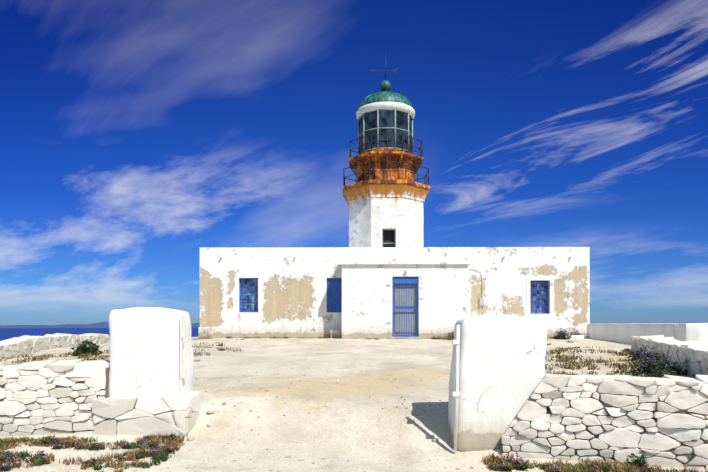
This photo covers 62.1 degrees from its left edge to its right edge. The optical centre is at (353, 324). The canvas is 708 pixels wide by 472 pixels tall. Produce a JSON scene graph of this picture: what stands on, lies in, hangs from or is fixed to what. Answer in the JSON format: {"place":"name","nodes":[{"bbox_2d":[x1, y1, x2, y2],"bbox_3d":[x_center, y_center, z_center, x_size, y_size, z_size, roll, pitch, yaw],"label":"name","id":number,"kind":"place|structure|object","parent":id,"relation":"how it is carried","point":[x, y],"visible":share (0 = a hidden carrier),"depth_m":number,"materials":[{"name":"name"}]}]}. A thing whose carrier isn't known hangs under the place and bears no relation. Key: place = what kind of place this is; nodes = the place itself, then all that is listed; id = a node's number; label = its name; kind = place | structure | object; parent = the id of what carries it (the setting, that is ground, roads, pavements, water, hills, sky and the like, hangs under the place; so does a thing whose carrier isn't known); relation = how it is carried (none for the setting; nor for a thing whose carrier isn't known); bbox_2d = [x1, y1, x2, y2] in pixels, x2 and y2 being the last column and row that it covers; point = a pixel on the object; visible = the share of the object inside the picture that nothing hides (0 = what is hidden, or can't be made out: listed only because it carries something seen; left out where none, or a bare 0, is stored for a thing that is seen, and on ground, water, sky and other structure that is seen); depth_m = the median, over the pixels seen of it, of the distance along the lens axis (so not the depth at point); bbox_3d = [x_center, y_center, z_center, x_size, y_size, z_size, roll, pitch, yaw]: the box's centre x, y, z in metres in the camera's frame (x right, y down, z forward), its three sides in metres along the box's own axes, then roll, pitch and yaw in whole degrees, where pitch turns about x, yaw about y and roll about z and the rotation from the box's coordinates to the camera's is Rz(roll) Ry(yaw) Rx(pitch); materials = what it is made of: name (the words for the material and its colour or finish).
{"place":"outdoors","nodes":[
{"label":"outdoors","id":0,"kind":"place"},
{"bbox_2d":[0,325,197,340],"bbox_3d":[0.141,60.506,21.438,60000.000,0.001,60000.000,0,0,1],"label":"sea","id":1,"kind":"structure","parent":0,"point":[7,333],"depth_m":4841.15,"materials":[{"name":"blue liquid"}]},
{"bbox_2d":[0,322,199,327],"bbox_3d":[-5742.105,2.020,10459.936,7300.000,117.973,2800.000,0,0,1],"label":"island","id":2,"kind":"structure","parent":0,"point":[106,325],"depth_m":9537.43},
{"bbox_2d":[0,337,706,471],"bbox_3d":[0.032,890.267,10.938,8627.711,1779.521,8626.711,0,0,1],"label":"ground","id":3,"kind":"structure","parent":0,"point":[328,434],"depth_m":8.21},
{"bbox_2d":[3,352,586,471],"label":"pebbles","id":4,"kind":"object","parent":3,"relation":"on","point":[235,415],"visible":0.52,"depth_m":7.52,"materials":[{"name":"beige stone"}]},
{"bbox_2d":[108,307,546,451],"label":"piers","id":5,"kind":"structure","parent":3,"relation":"on","point":[501,367],"depth_m":6.84,"materials":[{"name":"paint"}]},
{"bbox_2d":[180,316,459,449],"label":"gate irons","id":6,"kind":"object","parent":5,"relation":"attached to","point":[456,393],"visible":0.92,"depth_m":6.78,"materials":[{"name":"white metal"}]},
{"bbox_2d":[0,333,707,469],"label":"stone walls","id":7,"kind":"structure","parent":3,"relation":"on","point":[32,377],"depth_m":6.66,"materials":[{"name":"white stone"}]},
{"bbox_2d":[0,328,707,471],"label":"plants","id":8,"kind":"object","parent":3,"relation":"on","point":[650,366],"visible":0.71,"depth_m":7.42,"materials":[{"name":"green plant"}]},
{"bbox_2d":[198,247,589,338],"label":"building","id":9,"kind":"structure","parent":3,"relation":"on","point":[292,296],"depth_m":21.39,"materials":[{"name":"white paint"}]},
{"bbox_2d":[344,184,427,246],"bbox_3d":[1.532,-4.374,28.624,3.980,3.960,3.980,0,0,1],"label":"tower shaft","id":10,"kind":"object","parent":9,"relation":"on","point":[375,210],"visible":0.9,"depth_m":26.98,"materials":[{"name":"white paint"}]},
{"bbox_2d":[343,134,428,185],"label":"railings","id":11,"kind":"object","parent":10,"relation":"on","point":[402,143],"visible":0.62,"depth_m":27.28,"materials":[{"name":"metal"}]},
{"bbox_2d":[361,148,410,153],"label":"ledge","id":12,"kind":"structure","parent":10,"relation":"on","point":[385,149],"depth_m":27.37,"materials":[{"name":"orange metal"}]},
{"bbox_2d":[358,109,412,154],"bbox_3d":[1.532,-9.101,28.628,2.696,1.846,2.564,0,0,1],"label":"lantern frame","id":13,"kind":"object","parent":12,"relation":"on","point":[378,127],"visible":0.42,"depth_m":27.55,"materials":[{"name":"grey metal"}]},
{"bbox_2d":[359,110,411,153],"bbox_3d":[1.532,-9.101,28.624,2.600,1.825,2.473,0,0,1],"label":"lantern glass","id":14,"kind":"object","parent":13,"relation":"in","point":[386,118],"visible":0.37,"depth_m":27.54,"materials":[{"name":"glass"}]},
{"bbox_2d":[356,102,414,118],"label":"dome cornice","id":15,"kind":"structure","parent":13,"relation":"on","point":[403,107],"depth_m":27.43,"materials":[{"name":"white paint"}]},
{"bbox_2d":[357,80,412,109],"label":"dome","id":16,"kind":"structure","parent":15,"relation":"on","point":[385,94],"depth_m":27.61,"materials":[{"name":"green metal"}]},
{"bbox_2d":[370,53,397,79],"bbox_3d":[1.463,-12.489,28.651,1.312,1.450,0.568,0,0,21],"label":"weather vane","id":17,"kind":"object","parent":16,"relation":"on","point":[385,70],"visible":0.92,"depth_m":28.61,"materials":[{"name":"metal"}]},
{"bbox_2d":[342,151,429,197],"bbox_3d":[1.532,-7.132,28.624,4.140,1.553,4.140,0,0,1],"label":"gallery","id":18,"kind":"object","parent":10,"relation":"on","point":[376,173],"visible":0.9,"depth_m":27.29,"materials":[{"name":"orange metal"}]},
{"bbox_2d":[383,230,394,246],"bbox_3d":[1.607,-3.859,27.198,0.620,1.030,0.001,0,0,1],"label":"window pane","id":19,"kind":"structure","parent":10,"relation":"attached to","point":[388,236],"depth_m":27.20,"materials":[{"name":"black glass"}]},
{"bbox_2d":[382,229,395,246],"bbox_3d":[1.606,-3.859,27.093,0.620,1.030,0.040,0,0,1],"label":"tower window frame","id":20,"kind":"object","parent":10,"relation":"attached to","point":[388,243],"visible":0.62,"depth_m":27.07,"materials":[{"name":"white wood"}]},
{"bbox_2d":[241,279,546,312],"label":"panes","id":21,"kind":"object","parent":9,"relation":"attached to","point":[254,297],"visible":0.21,"depth_m":21.73,"materials":[{"name":"blue glass"}]},
{"bbox_2d":[240,277,548,336],"bbox_3d":[1.451,-0.629,20.939,11.330,2.130,1.310,0,0,1],"label":"blue joinery","id":22,"kind":"object","parent":9,"relation":"on","point":[334,294],"visible":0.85,"depth_m":21.50,"materials":[{"name":"paint"}]},
{"bbox_2d":[220,256,571,305],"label":"fittings","id":23,"kind":"object","parent":9,"relation":"attached to","point":[481,301],"visible":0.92,"depth_m":21.30,"materials":[{"name":"metal"}]},
{"bbox_2d":[394,284,416,334],"bbox_3d":[1.775,-0.604,20.424,0.910,2.080,0.026,0,0,1],"label":"door","id":24,"kind":"structure","parent":9,"relation":"attached to","point":[402,311],"depth_m":20.41,"materials":[{"name":"blue wood"}]},
{"bbox_2d":[567,323,707,344],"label":"terrace wall","id":25,"kind":"structure","parent":3,"relation":"on","point":[624,333],"depth_m":16.61,"materials":[{"name":"paint"}]},
{"bbox_2d":[0,0,707,324],"label":"sky","id":26,"kind":"structure","parent":0,"point":[137,137],"materials":[{"name":"blue"}]}
]}

